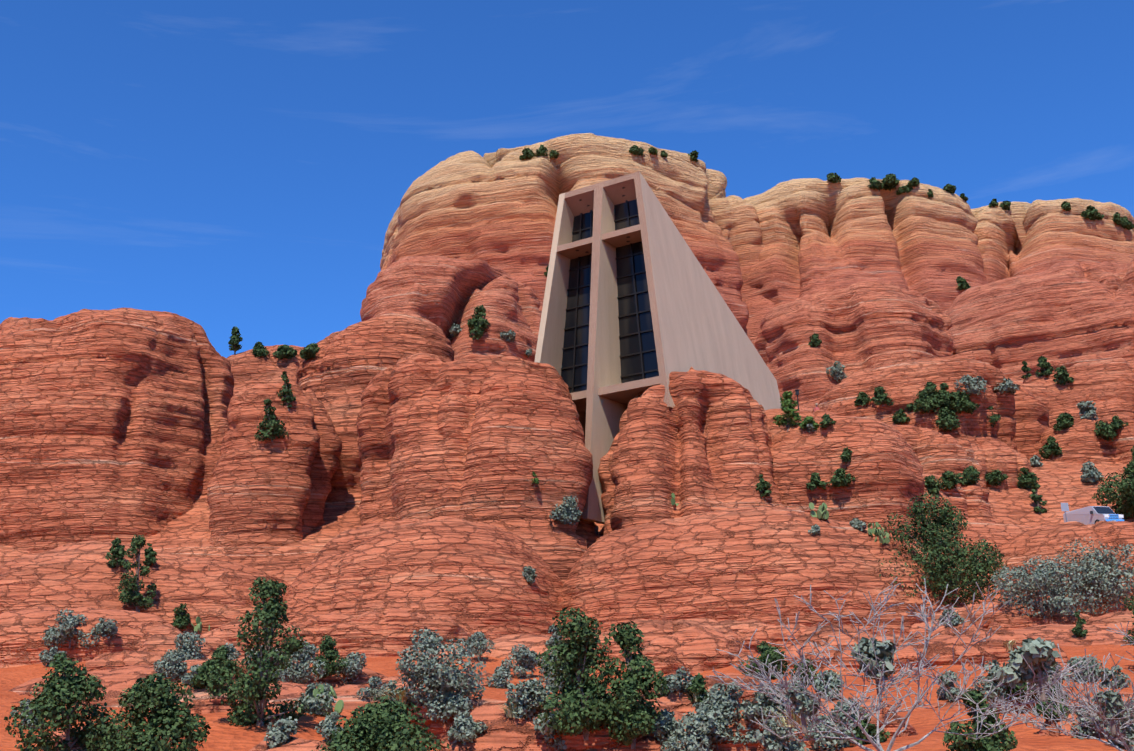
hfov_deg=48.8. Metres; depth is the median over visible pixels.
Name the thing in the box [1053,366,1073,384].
juniper tree
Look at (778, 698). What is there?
shrub
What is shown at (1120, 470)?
ledge slope
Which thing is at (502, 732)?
rock ledge
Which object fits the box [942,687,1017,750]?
shrub
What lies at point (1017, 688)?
juniper tree
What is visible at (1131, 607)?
juniper tree
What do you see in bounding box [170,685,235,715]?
boulder
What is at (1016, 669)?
shrub
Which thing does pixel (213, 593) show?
rock ledge
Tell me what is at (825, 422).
juniper tree
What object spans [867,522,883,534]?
prickly pear
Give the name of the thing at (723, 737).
shrub
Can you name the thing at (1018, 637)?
rock ledge
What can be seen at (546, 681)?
shrub
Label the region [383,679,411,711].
shrub
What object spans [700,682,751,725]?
shrub
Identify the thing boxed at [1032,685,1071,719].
juniper tree
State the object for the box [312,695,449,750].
juniper tree
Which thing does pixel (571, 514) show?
shrub
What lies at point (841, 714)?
shrub
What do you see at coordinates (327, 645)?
juniper tree
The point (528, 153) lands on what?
juniper tree
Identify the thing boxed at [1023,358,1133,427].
rock formation
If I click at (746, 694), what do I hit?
rock ledge
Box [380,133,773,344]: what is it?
butte
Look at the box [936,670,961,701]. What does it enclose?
shrub
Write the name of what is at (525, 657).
shrub
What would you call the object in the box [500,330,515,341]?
shrub
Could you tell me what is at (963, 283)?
juniper tree
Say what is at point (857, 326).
rock formation
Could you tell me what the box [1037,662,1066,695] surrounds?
shrub
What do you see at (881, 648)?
shrub
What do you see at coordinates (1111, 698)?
shrub
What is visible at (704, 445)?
rock formation
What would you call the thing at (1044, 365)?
juniper tree
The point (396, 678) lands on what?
boulder
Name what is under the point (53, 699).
juniper tree
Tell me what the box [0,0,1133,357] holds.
sky
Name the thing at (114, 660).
rock ledge
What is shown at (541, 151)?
juniper tree
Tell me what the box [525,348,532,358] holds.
shrub
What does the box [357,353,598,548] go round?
rock formation
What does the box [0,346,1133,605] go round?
terrain
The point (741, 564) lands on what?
rock ledge
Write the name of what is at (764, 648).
shrub
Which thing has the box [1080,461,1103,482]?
shrub
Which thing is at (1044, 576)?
shrub
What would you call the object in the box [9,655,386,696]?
ledge
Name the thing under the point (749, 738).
shrub
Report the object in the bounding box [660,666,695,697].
shrub
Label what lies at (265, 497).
rock formation
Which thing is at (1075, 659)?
shrub
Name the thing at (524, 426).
rock formation
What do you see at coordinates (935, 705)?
boulder
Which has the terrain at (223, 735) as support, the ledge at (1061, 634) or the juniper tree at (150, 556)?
the ledge at (1061, 634)
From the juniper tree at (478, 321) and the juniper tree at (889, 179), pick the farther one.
the juniper tree at (889, 179)
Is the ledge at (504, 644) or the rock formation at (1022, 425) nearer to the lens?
the ledge at (504, 644)
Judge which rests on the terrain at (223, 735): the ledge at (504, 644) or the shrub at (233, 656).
the ledge at (504, 644)
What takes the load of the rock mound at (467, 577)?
on the terrain at (223, 735)
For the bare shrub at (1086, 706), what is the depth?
10.70 m
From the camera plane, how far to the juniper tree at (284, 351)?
131.20 m
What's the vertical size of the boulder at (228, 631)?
3.154 m
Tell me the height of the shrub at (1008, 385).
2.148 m
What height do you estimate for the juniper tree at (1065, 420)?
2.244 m
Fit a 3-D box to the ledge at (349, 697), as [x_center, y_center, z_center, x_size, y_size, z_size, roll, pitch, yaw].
[-7.063,10.193,34.049,10.346,3.761,5.577,-2,-16,1]
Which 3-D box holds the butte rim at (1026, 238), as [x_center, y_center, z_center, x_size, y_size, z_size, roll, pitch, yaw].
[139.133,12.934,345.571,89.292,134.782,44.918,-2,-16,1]
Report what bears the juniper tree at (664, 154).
on the butte at (498, 208)
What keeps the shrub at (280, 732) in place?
on the rock ledge at (297, 744)
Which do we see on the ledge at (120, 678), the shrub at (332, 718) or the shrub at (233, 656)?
the shrub at (233, 656)
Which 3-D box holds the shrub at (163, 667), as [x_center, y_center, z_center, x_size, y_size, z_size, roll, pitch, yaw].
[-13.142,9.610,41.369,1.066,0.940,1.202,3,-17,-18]
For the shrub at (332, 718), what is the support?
on the terrain at (223, 735)
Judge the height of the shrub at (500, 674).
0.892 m
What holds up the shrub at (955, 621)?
on the rock ledge at (945, 630)
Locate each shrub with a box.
[10,699,44,729]
[38,646,66,666]
[40,609,100,648]
[91,618,117,640]
[153,652,184,678]
[161,630,207,660]
[166,652,186,674]
[179,664,201,685]
[224,643,240,660]
[245,646,293,682]
[263,716,299,748]
[283,639,325,683]
[293,682,335,714]
[315,712,341,733]
[320,722,343,741]
[335,652,366,683]
[356,676,389,699]
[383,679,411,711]
[395,626,486,708]
[426,673,473,722]
[447,710,487,744]
[449,323,461,336]
[465,631,495,659]
[486,666,512,688]
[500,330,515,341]
[501,644,539,678]
[505,678,560,719]
[522,566,536,583]
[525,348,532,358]
[532,710,566,750]
[536,649,589,689]
[545,625,561,646]
[549,495,581,525]
[653,709,684,741]
[659,709,726,750]
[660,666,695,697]
[693,702,709,712]
[699,713,733,750]
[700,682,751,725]
[700,687,739,707]
[729,723,757,750]
[743,684,784,725]
[752,719,809,750]
[767,680,804,717]
[784,687,820,732]
[804,713,856,750]
[806,423,817,432]
[808,524,820,534]
[812,670,843,698]
[826,361,846,382]
[831,697,864,726]
[849,517,866,530]
[851,637,897,696]
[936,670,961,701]
[937,609,964,626]
[954,374,987,394]
[971,659,1008,702]
[990,555,1085,619]
[994,377,1019,394]
[996,637,1059,700]
[1030,455,1042,466]
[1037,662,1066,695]
[1047,537,1133,614]
[1063,654,1102,682]
[1070,703,1104,738]
[1076,401,1098,420]
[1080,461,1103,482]
[1091,690,1129,733]
[1098,665,1130,688]
[1103,720,1132,746]
[1107,697,1133,750]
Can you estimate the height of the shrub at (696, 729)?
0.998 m
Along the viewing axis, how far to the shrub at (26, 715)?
25.29 m
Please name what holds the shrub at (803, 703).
on the terrain at (223, 735)
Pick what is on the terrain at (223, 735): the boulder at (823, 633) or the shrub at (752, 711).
the boulder at (823, 633)
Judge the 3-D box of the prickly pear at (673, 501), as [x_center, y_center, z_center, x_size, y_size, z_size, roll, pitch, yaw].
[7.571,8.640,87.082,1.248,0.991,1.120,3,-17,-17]
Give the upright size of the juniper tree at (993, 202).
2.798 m
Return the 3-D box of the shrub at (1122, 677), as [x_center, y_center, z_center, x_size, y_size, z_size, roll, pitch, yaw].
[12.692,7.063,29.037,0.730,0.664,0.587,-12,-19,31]
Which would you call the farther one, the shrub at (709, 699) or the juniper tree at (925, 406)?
the juniper tree at (925, 406)
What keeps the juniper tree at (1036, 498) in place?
on the terrain at (188, 534)
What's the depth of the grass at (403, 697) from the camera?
25.39 m
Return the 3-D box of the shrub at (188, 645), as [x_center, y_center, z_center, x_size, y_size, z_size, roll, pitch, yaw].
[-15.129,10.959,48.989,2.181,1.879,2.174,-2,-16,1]
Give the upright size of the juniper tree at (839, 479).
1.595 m
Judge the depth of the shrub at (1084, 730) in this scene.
21.55 m
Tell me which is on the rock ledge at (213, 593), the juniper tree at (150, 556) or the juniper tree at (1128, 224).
the juniper tree at (150, 556)
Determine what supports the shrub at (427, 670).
on the rock ledge at (441, 729)
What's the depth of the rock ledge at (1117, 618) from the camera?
53.30 m
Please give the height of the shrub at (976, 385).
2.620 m
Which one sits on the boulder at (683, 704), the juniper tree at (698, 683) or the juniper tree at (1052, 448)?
the juniper tree at (698, 683)
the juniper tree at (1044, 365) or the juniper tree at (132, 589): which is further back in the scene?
the juniper tree at (1044, 365)
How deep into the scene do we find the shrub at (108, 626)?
54.95 m
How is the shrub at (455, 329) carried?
on the butte at (443, 293)
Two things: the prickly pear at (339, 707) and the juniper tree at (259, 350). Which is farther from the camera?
the juniper tree at (259, 350)
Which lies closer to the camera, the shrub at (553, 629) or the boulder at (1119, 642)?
the boulder at (1119, 642)
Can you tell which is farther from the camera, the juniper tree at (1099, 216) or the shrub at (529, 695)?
the juniper tree at (1099, 216)
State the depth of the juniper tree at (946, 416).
134.38 m
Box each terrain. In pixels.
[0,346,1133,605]
[0,635,1133,750]
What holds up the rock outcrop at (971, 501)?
on the terrain at (188, 534)
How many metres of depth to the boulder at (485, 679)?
42.67 m
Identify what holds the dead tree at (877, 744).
on the terrain at (223, 735)
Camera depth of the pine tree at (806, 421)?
90.17 m
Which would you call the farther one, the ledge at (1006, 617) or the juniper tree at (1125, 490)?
the juniper tree at (1125, 490)
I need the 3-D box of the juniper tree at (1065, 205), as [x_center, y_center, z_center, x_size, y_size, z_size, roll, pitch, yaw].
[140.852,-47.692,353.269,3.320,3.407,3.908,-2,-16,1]
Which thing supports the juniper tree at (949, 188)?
on the rock formation at (818, 234)
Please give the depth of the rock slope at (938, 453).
106.27 m
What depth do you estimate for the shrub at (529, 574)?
71.22 m
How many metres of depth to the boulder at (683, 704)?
26.02 m
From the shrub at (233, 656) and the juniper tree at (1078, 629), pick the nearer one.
the shrub at (233, 656)
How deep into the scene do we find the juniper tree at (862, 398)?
139.44 m
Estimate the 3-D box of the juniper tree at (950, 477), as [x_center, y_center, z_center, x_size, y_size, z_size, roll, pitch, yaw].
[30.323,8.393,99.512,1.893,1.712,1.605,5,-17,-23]
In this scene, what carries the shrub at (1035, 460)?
on the terrain at (188, 534)
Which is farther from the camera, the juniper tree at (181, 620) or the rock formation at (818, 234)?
the rock formation at (818, 234)
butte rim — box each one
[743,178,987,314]
[971,198,1133,282]
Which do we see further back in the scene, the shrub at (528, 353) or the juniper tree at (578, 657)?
the shrub at (528, 353)
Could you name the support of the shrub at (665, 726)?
on the rock ledge at (502, 732)
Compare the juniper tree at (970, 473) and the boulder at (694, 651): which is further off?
the juniper tree at (970, 473)
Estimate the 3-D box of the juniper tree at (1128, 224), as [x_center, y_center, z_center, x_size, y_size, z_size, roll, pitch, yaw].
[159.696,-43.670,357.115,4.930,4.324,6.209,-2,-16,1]
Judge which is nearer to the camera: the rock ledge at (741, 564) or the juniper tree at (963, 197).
the rock ledge at (741, 564)
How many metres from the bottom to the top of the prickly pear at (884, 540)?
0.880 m
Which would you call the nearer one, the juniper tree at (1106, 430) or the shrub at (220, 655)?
the shrub at (220, 655)
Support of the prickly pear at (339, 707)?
on the terrain at (223, 735)
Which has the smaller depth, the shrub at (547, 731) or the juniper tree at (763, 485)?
the shrub at (547, 731)
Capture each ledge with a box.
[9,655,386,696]
[233,682,418,710]
[401,634,608,666]
[908,602,1093,637]
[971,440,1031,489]
[995,520,1133,616]
[1010,624,1133,646]
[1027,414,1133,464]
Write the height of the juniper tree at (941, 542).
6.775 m
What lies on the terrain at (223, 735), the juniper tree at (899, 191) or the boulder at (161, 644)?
the boulder at (161, 644)
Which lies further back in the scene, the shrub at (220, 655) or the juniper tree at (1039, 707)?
the shrub at (220, 655)
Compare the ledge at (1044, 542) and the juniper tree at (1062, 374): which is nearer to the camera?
the ledge at (1044, 542)
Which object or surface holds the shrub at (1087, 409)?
on the rock outcrop at (1079, 442)
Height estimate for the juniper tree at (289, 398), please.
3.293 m
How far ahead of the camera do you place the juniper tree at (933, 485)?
97.96 m
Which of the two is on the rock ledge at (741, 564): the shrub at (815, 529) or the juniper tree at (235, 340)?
the shrub at (815, 529)
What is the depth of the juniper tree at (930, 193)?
346.14 m
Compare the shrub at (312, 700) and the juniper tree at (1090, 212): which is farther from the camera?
the juniper tree at (1090, 212)
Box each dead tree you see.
[706,577,1096,750]
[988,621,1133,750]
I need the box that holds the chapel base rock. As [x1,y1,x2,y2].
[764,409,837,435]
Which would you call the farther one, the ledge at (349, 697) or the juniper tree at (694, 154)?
the juniper tree at (694, 154)
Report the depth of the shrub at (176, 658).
41.24 m
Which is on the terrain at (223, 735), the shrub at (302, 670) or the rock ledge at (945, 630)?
the rock ledge at (945, 630)
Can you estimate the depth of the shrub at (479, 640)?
48.51 m
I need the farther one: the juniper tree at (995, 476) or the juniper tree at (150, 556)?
the juniper tree at (995, 476)
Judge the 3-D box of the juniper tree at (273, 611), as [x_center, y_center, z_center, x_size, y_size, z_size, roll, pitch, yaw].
[-6.238,5.730,25.680,2.167,3.133,1.985,-14,-20,36]
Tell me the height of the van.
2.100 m
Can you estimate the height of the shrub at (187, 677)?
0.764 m
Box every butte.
[360,255,541,361]
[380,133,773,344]
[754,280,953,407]
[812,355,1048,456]
[943,259,1133,379]
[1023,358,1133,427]
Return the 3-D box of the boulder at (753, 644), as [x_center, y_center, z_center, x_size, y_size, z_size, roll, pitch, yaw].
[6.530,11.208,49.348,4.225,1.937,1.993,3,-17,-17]
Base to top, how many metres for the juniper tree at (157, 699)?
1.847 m
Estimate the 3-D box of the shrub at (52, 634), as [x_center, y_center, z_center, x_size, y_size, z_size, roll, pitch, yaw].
[-21.700,11.097,54.775,2.425,1.808,1.917,-2,-16,1]
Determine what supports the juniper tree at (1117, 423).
on the rock outcrop at (1079, 442)
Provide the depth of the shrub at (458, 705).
24.91 m
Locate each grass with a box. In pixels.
[368,685,425,713]
[499,703,521,717]
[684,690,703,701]
[766,706,807,726]
[1004,640,1015,650]
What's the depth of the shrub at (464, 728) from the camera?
23.07 m
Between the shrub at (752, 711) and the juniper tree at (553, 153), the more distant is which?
the juniper tree at (553, 153)
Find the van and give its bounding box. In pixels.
[1063,506,1123,524]
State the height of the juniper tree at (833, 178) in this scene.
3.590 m
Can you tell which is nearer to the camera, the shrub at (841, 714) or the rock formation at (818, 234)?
the shrub at (841, 714)
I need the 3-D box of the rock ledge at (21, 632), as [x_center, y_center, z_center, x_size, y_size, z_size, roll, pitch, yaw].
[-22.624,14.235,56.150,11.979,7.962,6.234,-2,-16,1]
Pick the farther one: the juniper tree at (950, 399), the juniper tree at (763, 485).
the juniper tree at (950, 399)
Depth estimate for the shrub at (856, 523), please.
71.55 m
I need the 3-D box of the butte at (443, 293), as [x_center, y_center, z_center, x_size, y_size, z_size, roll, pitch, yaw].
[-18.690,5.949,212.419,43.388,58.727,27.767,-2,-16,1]
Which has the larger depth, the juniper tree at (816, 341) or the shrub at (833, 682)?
the juniper tree at (816, 341)
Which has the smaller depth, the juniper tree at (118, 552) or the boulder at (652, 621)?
the boulder at (652, 621)
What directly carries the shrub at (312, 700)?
on the terrain at (223, 735)
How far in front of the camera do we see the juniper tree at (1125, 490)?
121.56 m
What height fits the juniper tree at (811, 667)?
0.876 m
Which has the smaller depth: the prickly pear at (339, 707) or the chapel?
the prickly pear at (339, 707)
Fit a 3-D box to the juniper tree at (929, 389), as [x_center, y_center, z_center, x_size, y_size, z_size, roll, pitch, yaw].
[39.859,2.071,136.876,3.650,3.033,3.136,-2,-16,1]
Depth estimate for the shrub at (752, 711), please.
21.75 m
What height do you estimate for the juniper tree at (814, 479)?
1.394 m
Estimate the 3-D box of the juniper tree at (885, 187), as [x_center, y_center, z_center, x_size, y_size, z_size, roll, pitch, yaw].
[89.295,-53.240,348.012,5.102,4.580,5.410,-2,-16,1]
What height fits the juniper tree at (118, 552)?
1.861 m
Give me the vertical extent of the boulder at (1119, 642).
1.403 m
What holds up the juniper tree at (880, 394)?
on the rock formation at (1022, 425)
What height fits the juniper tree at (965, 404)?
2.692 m
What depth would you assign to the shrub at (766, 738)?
19.48 m
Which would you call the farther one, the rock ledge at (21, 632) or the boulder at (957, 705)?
the rock ledge at (21, 632)
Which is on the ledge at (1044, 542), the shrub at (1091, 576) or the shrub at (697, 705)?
the shrub at (1091, 576)
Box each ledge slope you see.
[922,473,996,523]
[1020,383,1051,410]
[1114,466,1126,472]
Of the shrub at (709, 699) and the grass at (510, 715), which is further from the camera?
the shrub at (709, 699)
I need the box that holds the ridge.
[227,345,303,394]
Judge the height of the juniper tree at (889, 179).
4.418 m
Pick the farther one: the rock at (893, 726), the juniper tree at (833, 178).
the juniper tree at (833, 178)
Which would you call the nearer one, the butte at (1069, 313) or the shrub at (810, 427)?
the shrub at (810, 427)
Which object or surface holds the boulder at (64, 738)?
on the terrain at (223, 735)
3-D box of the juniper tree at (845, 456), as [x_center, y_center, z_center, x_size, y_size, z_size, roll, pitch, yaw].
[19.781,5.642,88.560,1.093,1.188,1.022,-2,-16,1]
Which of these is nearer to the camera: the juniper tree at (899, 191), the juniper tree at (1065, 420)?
the juniper tree at (1065, 420)
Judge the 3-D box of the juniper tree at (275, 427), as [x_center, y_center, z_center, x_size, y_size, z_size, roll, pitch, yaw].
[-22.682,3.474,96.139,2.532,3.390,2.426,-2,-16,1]
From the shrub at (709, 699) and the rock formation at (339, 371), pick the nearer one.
the shrub at (709, 699)
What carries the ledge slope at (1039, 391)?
on the terrain at (188, 534)
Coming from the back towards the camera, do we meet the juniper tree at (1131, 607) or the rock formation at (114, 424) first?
the rock formation at (114, 424)
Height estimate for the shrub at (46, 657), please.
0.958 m
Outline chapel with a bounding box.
[534,171,780,524]
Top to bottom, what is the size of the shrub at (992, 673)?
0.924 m
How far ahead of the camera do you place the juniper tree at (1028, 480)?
129.44 m
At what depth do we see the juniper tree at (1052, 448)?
137.99 m
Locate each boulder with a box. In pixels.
[10,690,142,707]
[39,722,173,750]
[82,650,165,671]
[137,634,246,659]
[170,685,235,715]
[200,620,291,649]
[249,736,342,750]
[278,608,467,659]
[376,675,464,691]
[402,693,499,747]
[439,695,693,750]
[443,671,494,686]
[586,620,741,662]
[606,686,736,716]
[607,618,717,631]
[618,629,752,675]
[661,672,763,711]
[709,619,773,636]
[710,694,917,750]
[724,634,761,652]
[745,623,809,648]
[784,625,906,672]
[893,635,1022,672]
[915,702,951,708]
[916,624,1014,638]
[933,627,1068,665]
[952,686,1037,713]
[1039,691,1132,735]
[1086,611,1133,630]
[1106,640,1132,644]
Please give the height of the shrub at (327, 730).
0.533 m
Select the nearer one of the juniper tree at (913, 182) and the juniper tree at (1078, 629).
the juniper tree at (1078, 629)
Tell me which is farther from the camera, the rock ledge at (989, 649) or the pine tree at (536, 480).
the pine tree at (536, 480)
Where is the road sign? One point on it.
(1065, 507)
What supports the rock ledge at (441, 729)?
on the terrain at (223, 735)
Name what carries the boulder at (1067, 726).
on the terrain at (223, 735)
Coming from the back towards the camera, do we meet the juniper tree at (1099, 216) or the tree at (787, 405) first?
the juniper tree at (1099, 216)
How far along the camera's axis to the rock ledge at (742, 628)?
53.97 m
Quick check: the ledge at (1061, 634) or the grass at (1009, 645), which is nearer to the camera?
the grass at (1009, 645)
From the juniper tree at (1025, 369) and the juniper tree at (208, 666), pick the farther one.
the juniper tree at (1025, 369)
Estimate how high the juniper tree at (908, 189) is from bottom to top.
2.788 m
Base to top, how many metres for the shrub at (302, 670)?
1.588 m
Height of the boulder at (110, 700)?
1.683 m
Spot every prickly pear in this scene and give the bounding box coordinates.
[191,616,209,632]
[298,684,343,715]
[671,493,678,505]
[809,502,828,519]
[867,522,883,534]
[870,530,889,544]
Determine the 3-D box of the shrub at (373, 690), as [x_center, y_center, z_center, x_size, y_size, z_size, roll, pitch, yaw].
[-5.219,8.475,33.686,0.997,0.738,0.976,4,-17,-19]
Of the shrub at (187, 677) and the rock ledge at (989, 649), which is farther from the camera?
the shrub at (187, 677)
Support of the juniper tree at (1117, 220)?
on the butte rim at (1026, 238)
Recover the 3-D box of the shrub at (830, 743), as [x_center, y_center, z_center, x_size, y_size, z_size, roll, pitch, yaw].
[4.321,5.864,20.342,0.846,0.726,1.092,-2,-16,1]
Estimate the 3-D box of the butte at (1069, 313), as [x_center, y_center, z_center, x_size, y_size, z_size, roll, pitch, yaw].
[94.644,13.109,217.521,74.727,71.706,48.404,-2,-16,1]
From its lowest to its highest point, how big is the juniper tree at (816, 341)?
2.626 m
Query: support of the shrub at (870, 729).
on the terrain at (223, 735)
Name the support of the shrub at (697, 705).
on the boulder at (683, 704)
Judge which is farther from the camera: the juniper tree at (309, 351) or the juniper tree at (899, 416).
the juniper tree at (899, 416)
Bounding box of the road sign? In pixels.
[1061,503,1068,521]
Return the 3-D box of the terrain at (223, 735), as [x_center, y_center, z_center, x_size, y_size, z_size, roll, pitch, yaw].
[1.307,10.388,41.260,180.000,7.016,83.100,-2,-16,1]
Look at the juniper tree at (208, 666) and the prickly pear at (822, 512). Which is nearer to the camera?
the juniper tree at (208, 666)
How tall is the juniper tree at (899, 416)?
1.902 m
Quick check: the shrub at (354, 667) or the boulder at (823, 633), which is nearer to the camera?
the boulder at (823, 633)
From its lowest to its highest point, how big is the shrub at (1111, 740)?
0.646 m
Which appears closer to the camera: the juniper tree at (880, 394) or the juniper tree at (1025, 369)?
the juniper tree at (880, 394)
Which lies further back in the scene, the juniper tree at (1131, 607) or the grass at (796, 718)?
the juniper tree at (1131, 607)
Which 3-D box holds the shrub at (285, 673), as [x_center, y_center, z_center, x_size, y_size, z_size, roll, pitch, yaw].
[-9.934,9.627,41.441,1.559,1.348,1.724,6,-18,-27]
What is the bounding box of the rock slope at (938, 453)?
[890,425,982,486]
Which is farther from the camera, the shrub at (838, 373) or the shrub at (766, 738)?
the shrub at (838, 373)
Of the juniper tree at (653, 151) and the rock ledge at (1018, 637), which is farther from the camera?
the juniper tree at (653, 151)
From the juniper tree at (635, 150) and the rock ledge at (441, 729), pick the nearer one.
the rock ledge at (441, 729)
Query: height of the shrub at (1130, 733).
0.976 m
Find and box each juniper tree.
[4,652,132,750]
[87,673,210,750]
[105,538,128,568]
[117,535,156,611]
[143,543,157,565]
[171,603,190,630]
[190,659,221,689]
[202,577,308,726]
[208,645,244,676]
[228,326,242,354]
[252,341,268,356]
[254,399,288,441]
[272,344,297,358]
[277,371,295,410]
[299,342,319,359]
[312,635,348,677]
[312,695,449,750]
[467,305,489,339]
[519,148,535,159]
[535,145,547,156]
[535,607,644,739]
[549,150,558,158]
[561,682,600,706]
[587,620,669,748]
[629,145,644,155]
[648,147,657,155]
[660,150,667,157]
[687,673,711,703]
[688,150,698,161]
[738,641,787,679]
[755,474,771,499]
[789,658,817,685]
[806,472,828,490]
[808,333,821,346]
[819,413,836,427]
[826,173,840,182]
[828,468,854,488]
[839,447,851,462]
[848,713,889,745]
[854,392,870,405]
[867,177,883,190]
[871,386,894,405]
[878,492,1013,607]
[881,173,899,188]
[882,182,896,190]
[892,409,909,423]
[896,186,906,194]
[903,184,912,192]
[905,400,918,411]
[908,177,919,186]
[913,392,940,413]
[916,381,947,403]
[924,475,941,494]
[927,189,933,197]
[934,382,961,406]
[935,407,960,431]
[939,471,960,490]
[941,391,979,413]
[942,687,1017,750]
[943,184,956,193]
[956,276,970,290]
[956,465,979,484]
[960,193,967,201]
[985,469,1007,485]
[987,406,1000,427]
[988,198,998,206]
[995,680,1054,705]
[999,201,1010,210]
[1017,467,1039,488]
[1021,360,1031,379]
[1029,482,1046,512]
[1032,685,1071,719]
[1035,356,1054,375]
[1039,436,1062,459]
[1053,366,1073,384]
[1053,412,1074,430]
[1061,201,1070,210]
[1071,611,1087,636]
[1081,205,1097,220]
[1092,461,1133,519]
[1094,420,1117,440]
[1095,213,1104,219]
[1110,415,1128,429]
[1112,212,1124,224]
[1121,216,1133,229]
[1123,596,1133,645]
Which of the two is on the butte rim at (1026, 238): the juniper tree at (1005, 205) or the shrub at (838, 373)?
the juniper tree at (1005, 205)
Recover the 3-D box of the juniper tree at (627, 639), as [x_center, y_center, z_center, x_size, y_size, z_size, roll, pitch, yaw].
[1.099,5.532,22.440,1.575,2.289,1.568,-2,-16,1]
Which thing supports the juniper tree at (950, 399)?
on the rock formation at (1022, 425)
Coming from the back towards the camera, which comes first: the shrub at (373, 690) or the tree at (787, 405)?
the tree at (787, 405)
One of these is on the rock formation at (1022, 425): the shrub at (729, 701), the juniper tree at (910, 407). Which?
the juniper tree at (910, 407)
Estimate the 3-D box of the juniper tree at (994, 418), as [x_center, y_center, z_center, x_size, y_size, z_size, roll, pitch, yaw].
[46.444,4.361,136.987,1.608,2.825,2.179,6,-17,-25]
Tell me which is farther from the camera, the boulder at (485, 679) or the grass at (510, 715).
the boulder at (485, 679)
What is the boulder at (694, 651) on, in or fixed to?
on the terrain at (223, 735)
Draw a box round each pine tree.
[531,471,538,487]
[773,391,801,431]
[798,416,819,429]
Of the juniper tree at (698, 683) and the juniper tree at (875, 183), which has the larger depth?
the juniper tree at (875, 183)
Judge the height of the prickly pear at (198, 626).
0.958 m

